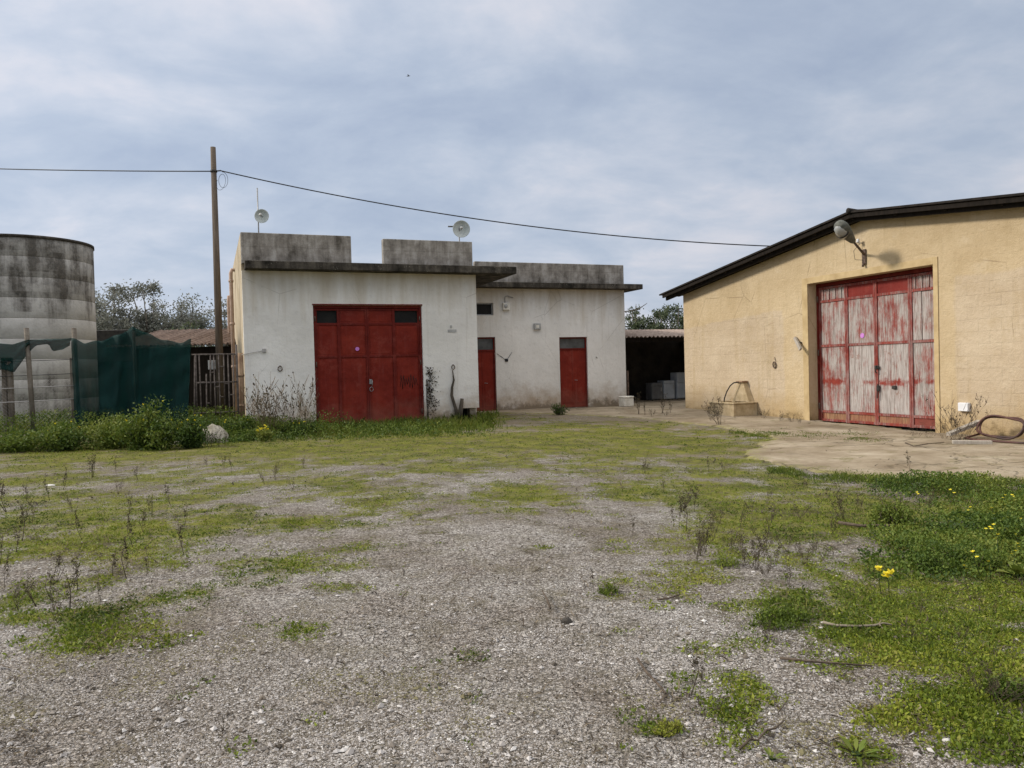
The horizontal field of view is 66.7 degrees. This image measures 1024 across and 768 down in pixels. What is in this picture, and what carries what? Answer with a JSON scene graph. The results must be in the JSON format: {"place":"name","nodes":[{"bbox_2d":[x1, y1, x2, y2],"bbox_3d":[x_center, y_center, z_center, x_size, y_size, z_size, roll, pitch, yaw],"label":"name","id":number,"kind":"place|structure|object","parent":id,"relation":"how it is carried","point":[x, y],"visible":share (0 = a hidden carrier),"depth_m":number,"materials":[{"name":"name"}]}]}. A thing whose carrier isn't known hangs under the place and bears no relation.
{"place":"outdoors","nodes":[
{"label":"outdoors","id":0,"kind":"place"},
{"bbox_2d":[0,398,1023,767],"bbox_3d":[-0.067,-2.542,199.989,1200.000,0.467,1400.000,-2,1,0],"label":"ground","id":1,"kind":"structure","parent":0,"point":[504,534],"depth_m":5.44,"materials":[{"name":"grey gravel"}]},
{"bbox_2d":[0,424,49,452],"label":"leafy bush","id":2,"kind":"object","parent":1,"relation":"on","point":[7,441],"visible":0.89,"depth_m":16.47,"materials":[{"name":"green plant"}]},
{"bbox_2d":[19,576,36,606],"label":"dry weed","id":3,"kind":"object","parent":1,"relation":"on","point":[30,595],"visible":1,"depth_m":5.19,"materials":[{"name":"brown plant"}]},
{"bbox_2d":[0,328,76,431],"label":"wire fence","id":4,"kind":"object","parent":1,"relation":"on","point":[8,392],"visible":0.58,"depth_m":18.75,"materials":[{"name":"metal"}]},
{"bbox_2d":[0,338,70,371],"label":"shade net","id":5,"kind":"object","parent":4,"relation":"attached to","point":[15,354],"visible":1,"depth_m":18.65,"materials":[{"name":"green fabric"}]},
{"bbox_2d":[0,233,96,422],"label":"water tank","id":6,"kind":"object","parent":1,"relation":"on","point":[47,287],"visible":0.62,"depth_m":22.19,"materials":[{"name":"concrete"}]},
{"bbox_2d":[45,568,56,601],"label":"dry weed","id":7,"kind":"object","parent":1,"relation":"on","point":[52,579],"visible":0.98,"depth_m":5.31,"materials":[{"name":"brown plant"}]},
{"bbox_2d":[12,420,97,451],"bbox_3d":[-9.799,1.097,16.796,1.671,0.693,1.407,-2,1,-31],"label":"leafy bush","id":8,"kind":"object","parent":1,"relation":"on","point":[60,439],"visible":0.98,"depth_m":16.63,"materials":[{"name":"green plant"}]},
{"bbox_2d":[49,588,64,620],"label":"dry weed","id":9,"kind":"object","parent":1,"relation":"on","point":[57,603],"visible":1,"depth_m":4.85,"materials":[{"name":"brown plant"}]},
{"bbox_2d":[53,550,64,581],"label":"dry weed","id":10,"kind":"object","parent":1,"relation":"on","point":[59,560],"visible":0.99,"depth_m":5.82,"materials":[{"name":"brown plant"}]},
{"bbox_2d":[63,571,76,608],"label":"dry weed","id":11,"kind":"object","parent":1,"relation":"on","point":[70,588],"visible":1,"depth_m":5.10,"materials":[{"name":"brown plant"}]},
{"bbox_2d":[68,547,82,589],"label":"dry weed","id":12,"kind":"object","parent":1,"relation":"on","point":[76,568],"visible":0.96,"depth_m":5.61,"materials":[{"name":"brown plant"}]},
{"bbox_2d":[70,411,139,449],"bbox_3d":[-8.799,1.008,16.987,1.590,0.809,1.389,-2,1,0],"label":"leafy bush","id":13,"kind":"object","parent":1,"relation":"on","point":[102,435],"visible":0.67,"depth_m":16.75,"materials":[{"name":"green plant"}]},
{"bbox_2d":[95,287,141,326],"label":"tree","id":14,"kind":"object","parent":1,"relation":"on","point":[113,302],"visible":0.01,"depth_m":42.30,"materials":[{"name":"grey plant"}]},
{"bbox_2d":[95,282,150,331],"bbox_3d":[-18.487,-1.608,35.314,3.572,6.183,4.970,-2,1,0],"label":"tree","id":15,"kind":"object","parent":1,"relation":"on","point":[104,321],"visible":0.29,"depth_m":35.88,"materials":[{"name":"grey plant"}]},
{"bbox_2d":[118,532,132,578],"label":"dry weed","id":16,"kind":"object","parent":1,"relation":"on","point":[125,547],"visible":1,"depth_m":5.85,"materials":[{"name":"brown plant"}]},
{"bbox_2d":[71,327,190,430],"bbox_3d":[-9.463,-0.079,19.485,2.703,2.675,0.463,-2,1,-21],"label":"shade net","id":17,"kind":"object","parent":1,"relation":"on","point":[118,373],"visible":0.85,"depth_m":19.43,"materials":[{"name":"green fabric"}]},
{"bbox_2d":[105,393,185,450],"bbox_3d":[-7.686,0.795,16.561,1.694,1.196,1.316,-1,1,16],"label":"leafy bush","id":18,"kind":"object","parent":1,"relation":"on","point":[146,432],"visible":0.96,"depth_m":16.32,"materials":[{"name":"green plant"}]},
{"bbox_2d":[113,279,193,332],"bbox_3d":[-17.207,-1.807,36.925,3.999,6.444,4.241,-2,1,0],"label":"tree","id":19,"kind":"object","parent":1,"relation":"on","point":[152,286],"visible":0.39,"depth_m":36.68,"materials":[{"name":"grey plant"}]},
{"bbox_2d":[96,328,235,410],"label":"tiled shed","id":20,"kind":"structure","parent":1,"relation":"on","point":[205,336],"depth_m":26.80,"materials":[{"name":"brown wood"}]},
{"bbox_2d":[139,287,227,346],"bbox_3d":[-15.954,-1.599,37.753,4.685,5.979,4.085,-2,1,0],"label":"tree","id":21,"kind":"object","parent":1,"relation":"on","point":[203,320],"visible":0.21,"depth_m":37.73,"materials":[{"name":"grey plant"}]},
{"bbox_2d":[167,317,206,346],"bbox_3d":[-13.856,-0.687,33.011,2.709,4.208,3.144,-2,1,-25],"label":"tree","id":22,"kind":"object","parent":1,"relation":"on","point":[182,327],"visible":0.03,"depth_m":32.72,"materials":[{"name":"green plant"}]},
{"bbox_2d":[167,413,215,447],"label":"leafy bush","id":23,"kind":"object","parent":1,"relation":"on","point":[193,435],"visible":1,"depth_m":16.33,"materials":[{"name":"green plant"}]},
{"bbox_2d":[192,345,239,420],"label":"iron gate","id":24,"kind":"structure","parent":1,"relation":"on","point":[211,364],"depth_m":20.38,"materials":[{"name":"brown metal"}]},
{"bbox_2d":[203,424,228,443],"bbox_3d":[-6.826,1.183,17.684,0.780,0.571,0.614,-2,1,0],"label":"boulder","id":25,"kind":"object","parent":1,"relation":"on","point":[211,427],"visible":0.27,"depth_m":17.52,"materials":[{"name":"stone"}]},
{"bbox_2d":[204,296,227,345],"bbox_3d":[-14.617,-1.592,40.027,2.460,5.756,2.542,-1,1,40],"label":"tree","id":26,"kind":"object","parent":1,"relation":"on","point":[224,313],"visible":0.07,"depth_m":39.57,"materials":[{"name":"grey plant"}]},
{"bbox_2d":[210,146,227,416],"bbox_3d":[-8.298,-2.655,22.347,0.552,8.248,0.224,-2,1,0],"label":"utility pole","id":27,"kind":"object","parent":1,"relation":"on","point":[217,295],"visible":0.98,"depth_m":22.27,"materials":[{"name":"brown wood"}]},
{"bbox_2d":[0,168,209,171],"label":"overhead cable","id":28,"kind":"object","parent":27,"relation":"attached to","point":[105,170],"visible":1,"depth_m":23.79,"materials":[{"name":"black rubber"}]},
{"bbox_2d":[221,170,767,246],"bbox_3d":[1.811,-5.084,22.772,20.264,2.600,0.034,-2,1,-3],"label":"overhead cable","id":29,"kind":"object","parent":27,"relation":"attached to","point":[490,220],"visible":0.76,"depth_m":22.64,"materials":[{"name":"black rubber"}]},
{"bbox_2d":[0,403,455,447],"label":"weeds","id":30,"kind":"object","parent":1,"relation":"on","point":[247,434],"visible":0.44,"depth_m":18.55,"materials":[{"name":"green plant"}]},
{"bbox_2d":[217,414,256,437],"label":"leafy bush","id":31,"kind":"object","parent":1,"relation":"on","point":[249,422],"visible":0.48,"depth_m":18.35,"materials":[{"name":"green plant"}]},
{"bbox_2d":[247,396,277,431],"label":"dry weed","id":32,"kind":"object","parent":1,"relation":"on","point":[263,413],"visible":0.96,"depth_m":18.67,"materials":[{"name":"brown plant"}]},
{"bbox_2d":[255,424,273,440],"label":"flowering weed","id":33,"kind":"object","parent":1,"relation":"on","point":[264,433],"visible":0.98,"depth_m":17.55,"materials":[{"name":"green plant"}]},
{"bbox_2d":[253,384,275,423],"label":"dry weed","id":34,"kind":"object","parent":1,"relation":"on","point":[258,397],"visible":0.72,"depth_m":18.83,"materials":[{"name":"brown plant"}]},
{"bbox_2d":[242,374,287,423],"bbox_3d":[-5.936,0.489,18.799,1.037,1.594,0.692,0,2,2],"label":"dry weed","id":35,"kind":"object","parent":1,"relation":"on","point":[254,384],"visible":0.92,"depth_m":18.77,"materials":[{"name":"brown plant"}]},
{"bbox_2d":[263,391,282,433],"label":"dry weed","id":36,"kind":"object","parent":1,"relation":"on","point":[273,423],"visible":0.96,"depth_m":18.76,"materials":[{"name":"brown plant"}]},
{"bbox_2d":[273,387,293,435],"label":"dry weed","id":37,"kind":"object","parent":1,"relation":"on","point":[282,407],"visible":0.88,"depth_m":19.00,"materials":[{"name":"brown plant"}]},
{"bbox_2d":[273,386,302,421],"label":"dry weed","id":38,"kind":"object","parent":1,"relation":"on","point":[289,405],"visible":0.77,"depth_m":19.20,"materials":[{"name":"brown plant"}]},
{"bbox_2d":[273,417,328,435],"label":"leafy bush","id":39,"kind":"object","parent":1,"relation":"on","point":[289,425],"visible":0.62,"depth_m":18.92,"materials":[{"name":"green plant"}]},
{"bbox_2d":[288,372,317,429],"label":"dry weed","id":40,"kind":"object","parent":1,"relation":"on","point":[300,397],"visible":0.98,"depth_m":19.02,"materials":[{"name":"brown plant"}]},
{"bbox_2d":[295,389,319,424],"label":"dry weed","id":41,"kind":"object","parent":1,"relation":"on","point":[305,409],"visible":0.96,"depth_m":18.92,"materials":[{"name":"brown plant"}]},
{"bbox_2d":[227,232,642,424],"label":"flat roofed building","id":42,"kind":"structure","parent":1,"relation":"on","point":[366,341],"depth_m":22.42,"materials":[{"name":"white paint"}]},
{"bbox_2d":[254,188,268,232],"bbox_3d":[-6.722,-4.197,20.818,0.380,2.129,0.287,-1,1,25],"label":"dish antenna","id":43,"kind":"object","parent":42,"relation":"attached to","point":[261,215],"visible":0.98,"depth_m":20.87,"materials":[{"name":"metal"}]},
{"bbox_2d":[315,308,369,424],"bbox_3d":[-4.723,-0.468,21.699,1.417,3.274,0.085,-2,1,-21],"label":"door leaf","id":44,"kind":"structure","parent":42,"relation":"in","point":[341,339],"depth_m":21.67,"materials":[{"name":"red paint"}]},
{"bbox_2d":[366,308,421,423],"bbox_3d":[-3.349,-0.514,22.202,1.498,3.274,0.137,-2,1,-23],"label":"door leaf","id":45,"kind":"structure","parent":42,"relation":"in","point":[393,340],"depth_m":22.19,"materials":[{"name":"red paint"}]},
{"bbox_2d":[425,366,440,417],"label":"dead creeper","id":46,"kind":"object","parent":42,"relation":"attached to","point":[429,395],"visible":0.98,"depth_m":22.42,"materials":[{"name":"brown plant"}]},
{"bbox_2d":[448,220,469,240],"bbox_3d":[-1.547,-4.044,22.787,0.597,1.470,0.326,-1,1,31],"label":"dish antenna","id":47,"kind":"object","parent":42,"relation":"attached to","point":[461,228],"visible":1,"depth_m":22.77,"materials":[{"name":"metal"}]},
{"bbox_2d":[476,303,492,314],"bbox_3d":[-1.164,-2.573,26.804,1.030,0.430,0.050,-2,1,-21],"label":"window","id":48,"kind":"structure","parent":42,"relation":"in","point":[482,308],"depth_m":26.88,"materials":[{"name":"glass"}]},
{"bbox_2d":[477,351,494,410],"bbox_3d":[-1.011,-0.093,26.899,0.820,2.080,0.052,-2,1,-21],"label":"door","id":49,"kind":"structure","parent":42,"relation":"in","point":[485,362],"depth_m":26.93,"materials":[{"name":"red paint"}]},
{"bbox_2d":[560,349,585,407],"bbox_3d":[2.200,-0.202,28.143,1.010,2.080,0.052,-2,1,-21],"label":"door","id":50,"kind":"structure","parent":42,"relation":"in","point":[572,362],"depth_m":28.13,"materials":[{"name":"red paint"}]},
{"bbox_2d":[450,370,457,416],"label":"dead plant","id":51,"kind":"object","parent":1,"relation":"on","point":[453,402],"visible":0.85,"depth_m":22.61,"materials":[{"name":"plant"}]},
{"bbox_2d":[0,406,1023,767],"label":"grass","id":52,"kind":"structure","parent":1,"relation":"on","point":[474,422],"depth_m":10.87,"materials":[{"name":"green plant"}]},
{"bbox_2d":[0,442,1023,767],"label":"litter","id":53,"kind":"object","parent":1,"relation":"on","point":[886,764],"visible":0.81,"depth_m":4.34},
{"bbox_2d":[477,408,552,412],"bbox_3d":[1.395,1.040,27.102,7.320,0.360,1.146,-2,1,-21],"label":"step","id":54,"kind":"object","parent":1,"relation":"on","point":[521,410],"visible":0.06,"depth_m":26.79,"materials":[{"name":"concrete"}]},
{"bbox_2d":[550,403,569,414],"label":"leafy bush","id":55,"kind":"object","parent":1,"relation":"on","point":[558,411],"visible":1,"depth_m":24.41,"materials":[{"name":"green plant"}]},
{"bbox_2d":[596,582,623,595],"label":"leafy weed","id":56,"kind":"object","parent":1,"relation":"on","point":[606,589],"visible":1,"depth_m":5.24,"materials":[{"name":"green plant"}]},
{"bbox_2d":[625,305,645,329],"bbox_3d":[6.250,-1.676,40.031,2.160,4.871,1.903,-1,1,20],"label":"tree","id":57,"kind":"object","parent":1,"relation":"on","point":[634,318],"visible":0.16,"depth_m":39.92,"materials":[{"name":"green plant"}]},
{"bbox_2d":[629,309,668,329],"bbox_3d":[7.045,-1.544,39.028,2.324,4.570,2.762,-2,1,0],"label":"tree","id":58,"kind":"object","parent":1,"relation":"on","point":[648,322],"visible":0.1,"depth_m":39.07,"materials":[{"name":"green plant"}]},
{"bbox_2d":[636,657,665,693],"bbox_3d":[0.669,1.412,3.780,0.023,0.015,0.429,-2,1,-8],"label":"stick","id":59,"kind":"object","parent":1,"relation":"on","point":[648,673],"visible":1,"depth_m":3.78,"materials":[{"name":"wood"}]},
{"bbox_2d":[625,329,684,399],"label":"open shed","id":60,"kind":"structure","parent":1,"relation":"on","point":[654,355],"depth_m":33.27,"materials":[{"name":"grey metal"}]},
{"bbox_2d":[648,303,683,337],"bbox_3d":[7.919,-1.624,37.949,2.966,4.731,2.581,-2,1,-30],"label":"tree","id":61,"kind":"object","parent":1,"relation":"on","point":[664,315],"visible":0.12,"depth_m":37.82,"materials":[{"name":"green plant"}]},
{"bbox_2d":[651,718,692,737],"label":"leafy weed","id":62,"kind":"object","parent":1,"relation":"on","point":[668,728],"visible":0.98,"depth_m":3.22,"materials":[{"name":"green plant"}]},
{"bbox_2d":[678,481,695,511],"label":"dry weed","id":63,"kind":"object","parent":1,"relation":"on","point":[689,499],"visible":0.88,"depth_m":8.29,"materials":[{"name":"brown plant"}]},
{"bbox_2d":[688,643,701,692],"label":"dry weed","id":64,"kind":"object","parent":1,"relation":"on","point":[696,659],"visible":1,"depth_m":3.61,"materials":[{"name":"brown plant"}]},
{"bbox_2d":[686,522,708,555],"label":"dry weed","id":65,"kind":"object","parent":1,"relation":"on","point":[697,534],"visible":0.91,"depth_m":6.35,"materials":[{"name":"brown plant"}]},
{"bbox_2d":[696,517,714,551],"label":"dry weed","id":66,"kind":"object","parent":1,"relation":"on","point":[708,527],"visible":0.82,"depth_m":6.38,"materials":[{"name":"brown plant"}]},
{"bbox_2d":[711,552,741,567],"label":"leafy weed","id":67,"kind":"object","parent":1,"relation":"on","point":[727,563],"visible":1,"depth_m":5.95,"materials":[{"name":"green plant"}]},
{"bbox_2d":[733,536,754,565],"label":"dry weed","id":68,"kind":"object","parent":1,"relation":"on","point":[743,556],"visible":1,"depth_m":5.88,"materials":[{"name":"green plant"}]},
{"bbox_2d":[735,528,773,569],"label":"dry weed","id":69,"kind":"object","parent":1,"relation":"on","point":[758,555],"visible":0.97,"depth_m":5.85,"materials":[{"name":"brown plant"}]},
{"bbox_2d":[739,720,784,749],"bbox_3d":[1.033,1.437,3.196,0.361,0.018,0.036,-2,2,-40],"label":"stick","id":70,"kind":"object","parent":1,"relation":"on","point":[757,739],"visible":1,"depth_m":3.16,"materials":[{"name":"wood"}]},
{"bbox_2d":[752,522,774,549],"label":"dry weed","id":71,"kind":"object","parent":1,"relation":"on","point":[765,537],"visible":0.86,"depth_m":6.53,"materials":[{"name":"brown plant"}]},
{"bbox_2d":[761,747,787,759],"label":"broadleaf plant","id":72,"kind":"object","parent":1,"relation":"on","point":[768,751],"visible":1,"depth_m":3.02,"materials":[{"name":"green plant"}]},
{"bbox_2d":[742,602,814,632],"bbox_3d":[1.593,1.394,4.639,0.337,0.128,0.463,-1,1,38],"label":"leafy weed","id":73,"kind":"object","parent":1,"relation":"on","point":[792,615],"visible":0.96,"depth_m":4.63,"materials":[{"name":"green plant"}]},
{"bbox_2d":[794,541,816,562],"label":"dry weed","id":74,"kind":"object","parent":1,"relation":"on","point":[800,549],"visible":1,"depth_m":5.99,"materials":[{"name":"brown plant"}]},
{"bbox_2d":[780,657,871,666],"bbox_3d":[1.608,1.425,3.990,0.450,0.036,0.023,-1,1,9],"label":"stick","id":75,"kind":"object","parent":1,"relation":"on","point":[800,660],"visible":1,"depth_m":3.99,"materials":[{"name":"wood"}]},
{"bbox_2d":[824,482,847,521],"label":"dry weed","id":76,"kind":"object","parent":1,"relation":"on","point":[840,502],"visible":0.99,"depth_m":7.87,"materials":[{"name":"brown plant"}]},
{"bbox_2d":[659,192,1023,438],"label":"ochre barn","id":77,"kind":"structure","parent":1,"relation":"on","point":[818,322],"depth_m":18.51,"materials":[{"name":"paint"}]},
{"bbox_2d":[818,284,847,422],"bbox_3d":[8.301,-0.772,20.075,0.070,3.501,0.942,-2,1,-20],"label":"door leaf","id":78,"kind":"structure","parent":77,"relation":"in","point":[832,299],"depth_m":20.07,"materials":[{"name":"red paint"}]},
{"bbox_2d":[834,220,865,266],"bbox_3d":[7.886,-3.263,18.138,0.313,0.984,1.416,0,2,44],"label":"street lamp","id":79,"kind":"object","parent":77,"relation":"attached to","point":[843,229],"visible":1,"depth_m":17.75,"materials":[{"name":"metal"}]},
{"bbox_2d":[846,280,876,424],"bbox_3d":[8.622,-0.763,19.191,0.055,3.501,0.922,-2,1,-20],"label":"door leaf","id":80,"kind":"structure","parent":77,"relation":"in","point":[860,296],"depth_m":19.19,"materials":[{"name":"red paint"}]},
{"bbox_2d":[874,275,911,427],"bbox_3d":[8.919,-0.752,18.285,0.136,3.501,1.036,-2,1,-20],"label":"door leaf","id":81,"kind":"structure","parent":77,"relation":"in","point":[892,368],"depth_m":18.28,"materials":[{"name":"red paint"}]},
{"bbox_2d":[910,271,934,428],"bbox_3d":[9.296,-0.745,17.415,0.070,3.501,0.842,-2,1,-20],"label":"door leaf","id":82,"kind":"structure","parent":77,"relation":"in","point":[921,284],"depth_m":17.53,"materials":[{"name":"red paint"}]},
{"bbox_2d":[823,621,891,626],"bbox_3d":[2.044,1.416,4.587,0.412,0.035,0.077,-2,1,-3],"label":"stick","id":83,"kind":"object","parent":1,"relation":"on","point":[846,625],"visible":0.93,"depth_m":4.57,"materials":[{"name":"wood"}]},
{"bbox_2d":[834,735,881,766],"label":"broadleaf plant","id":84,"kind":"object","parent":1,"relation":"on","point":[862,744],"visible":1,"depth_m":3.05,"materials":[{"name":"green plant"}]},
{"bbox_2d":[838,521,914,526],"bbox_3d":[3.589,1.366,7.578,0.765,0.043,0.229,-2,1,0],"label":"stick","id":85,"kind":"object","parent":1,"relation":"on","point":[852,524],"visible":0.61,"depth_m":7.54,"materials":[{"name":"wood"}]},
{"bbox_2d":[867,488,917,527],"bbox_3d":[3.710,1.213,7.601,0.450,0.370,0.409,-1,1,30],"label":"leafy weed","id":86,"kind":"object","parent":1,"relation":"on","point":[892,514],"visible":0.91,"depth_m":7.61,"materials":[{"name":"green plant"}]},
{"bbox_2d":[857,469,1023,582],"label":"clover","id":87,"kind":"object","parent":1,"relation":"on","point":[1006,522],"visible":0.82,"depth_m":7.29,"materials":[{"name":"green plant"}]},
{"bbox_2d":[904,535,1014,573],"bbox_3d":[3.451,1.339,6.128,0.844,0.279,0.669,-2,1,0],"label":"leafy weed","id":88,"kind":"object","parent":1,"relation":"on","point":[931,553],"visible":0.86,"depth_m":6.05,"materials":[{"name":"green plant"}]},
{"bbox_2d":[963,663,1003,696],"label":"dry weed","id":89,"kind":"object","parent":1,"relation":"on","point":[996,677],"visible":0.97,"depth_m":3.57,"materials":[{"name":"brown plant"}]},
{"bbox_2d":[979,659,1023,709],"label":"dry weed","id":90,"kind":"object","parent":1,"relation":"on","point":[999,701],"visible":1,"depth_m":3.51,"materials":[{"name":"brown plant"}]},
{"bbox_2d":[980,666,1023,701],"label":"leafy weed","id":91,"kind":"object","parent":1,"relation":"on","point":[1012,684],"visible":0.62,"depth_m":3.59,"materials":[{"name":"green plant"}]},
{"bbox_2d":[996,561,1023,577],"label":"broadleaf plant","id":92,"kind":"object","parent":1,"relation":"on","point":[1015,568],"visible":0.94,"depth_m":5.81,"materials":[{"name":"green plant"}]},
{"bbox_2d":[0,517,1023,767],"bbox_3d":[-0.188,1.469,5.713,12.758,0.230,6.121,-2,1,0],"label":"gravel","id":93,"kind":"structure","parent":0,"point":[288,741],"depth_m":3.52,"materials":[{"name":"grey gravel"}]},
{"bbox_2d":[0,0,1023,346],"label":"sky","id":94,"kind":"structure","parent":0,"point":[748,122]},
{"bbox_2d":[646,383,662,400],"bbox_3d":[5.865,0.313,32.081,0.500,0.720,0.530,-2,1,-21],"label":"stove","id":95,"kind":"object","parent":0,"point":[653,391],"visible":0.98,"depth_m":31.88,"materials":[{"name":"grey metal"}]},
{"bbox_2d":[657,380,674,399],"bbox_3d":[6.398,0.254,32.287,0.520,0.800,0.530,-2,1,-21],"label":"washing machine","id":96,"kind":"object","parent":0,"point":[668,389],"visible":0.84,"depth_m":32.07,"materials":[{"name":"metal"}]},
{"bbox_2d":[670,372,684,398],"bbox_3d":[6.990,0.074,32.515,0.520,1.120,0.530,-2,1,-21],"label":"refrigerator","id":97,"kind":"object","parent":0,"point":[678,378],"visible":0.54,"depth_m":32.29,"materials":[{"name":"metal"}]},
{"bbox_2d":[499,399,1023,480],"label":"pavement","id":98,"kind":"structure","parent":0,"point":[1003,459],"depth_m":14.63,"materials":[{"name":"concrete"}]},
{"bbox_2d":[618,396,633,406],"bbox_3d":[4.099,0.618,27.926,0.420,0.370,0.420,-2,1,-21],"label":"storage box","id":99,"kind":"object","parent":98,"relation":"on","point":[626,401],"visible":1,"depth_m":27.76,"materials":[{"name":"plastic"}]},
{"bbox_2d":[701,396,723,424],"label":"dry weed","id":100,"kind":"object","parent":98,"relation":"on","point":[713,410],"visible":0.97,"depth_m":20.06,"materials":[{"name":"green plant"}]},
{"bbox_2d":[708,381,757,416],"bbox_3d":[6.482,0.469,22.880,0.842,1.108,1.224,-2,1,-20],"label":"water trough","id":101,"kind":"object","parent":98,"relation":"on","point":[742,403],"visible":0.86,"depth_m":22.60,"materials":[{"name":"beige concrete"}]},
{"bbox_2d":[921,390,988,439],"bbox_3d":[8.722,0.610,15.246,0.894,1.036,1.154,-2,1,-8],"label":"dry weed","id":102,"kind":"object","parent":98,"relation":"on","point":[951,418],"visible":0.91,"depth_m":15.16,"materials":[{"name":"brown plant"}]},
{"bbox_2d":[946,420,979,435],"bbox_3d":[8.925,0.865,15.368,0.750,0.280,0.120,-2,1,-15],"label":"wooden plank","id":103,"kind":"object","parent":98,"relation":"on","point":[952,432],"visible":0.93,"depth_m":15.32,"materials":[{"name":"grey wood"}]},
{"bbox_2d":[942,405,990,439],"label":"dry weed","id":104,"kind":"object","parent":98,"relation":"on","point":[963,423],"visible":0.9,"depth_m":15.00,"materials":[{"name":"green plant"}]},
{"bbox_2d":[952,440,992,443],"bbox_3d":[8.564,1.085,14.494,0.640,0.065,0.140,-1,1,22],"label":"wooden plank","id":105,"kind":"object","parent":98,"relation":"on","point":[972,442],"visible":1,"depth_m":14.45,"materials":[{"name":"grey wood"}]},
{"bbox_2d":[965,415,1023,443],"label":"hose loop","id":106,"kind":"object","parent":98,"relation":"on","point":[981,421],"visible":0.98,"depth_m":14.82,"materials":[{"name":"rubber"}]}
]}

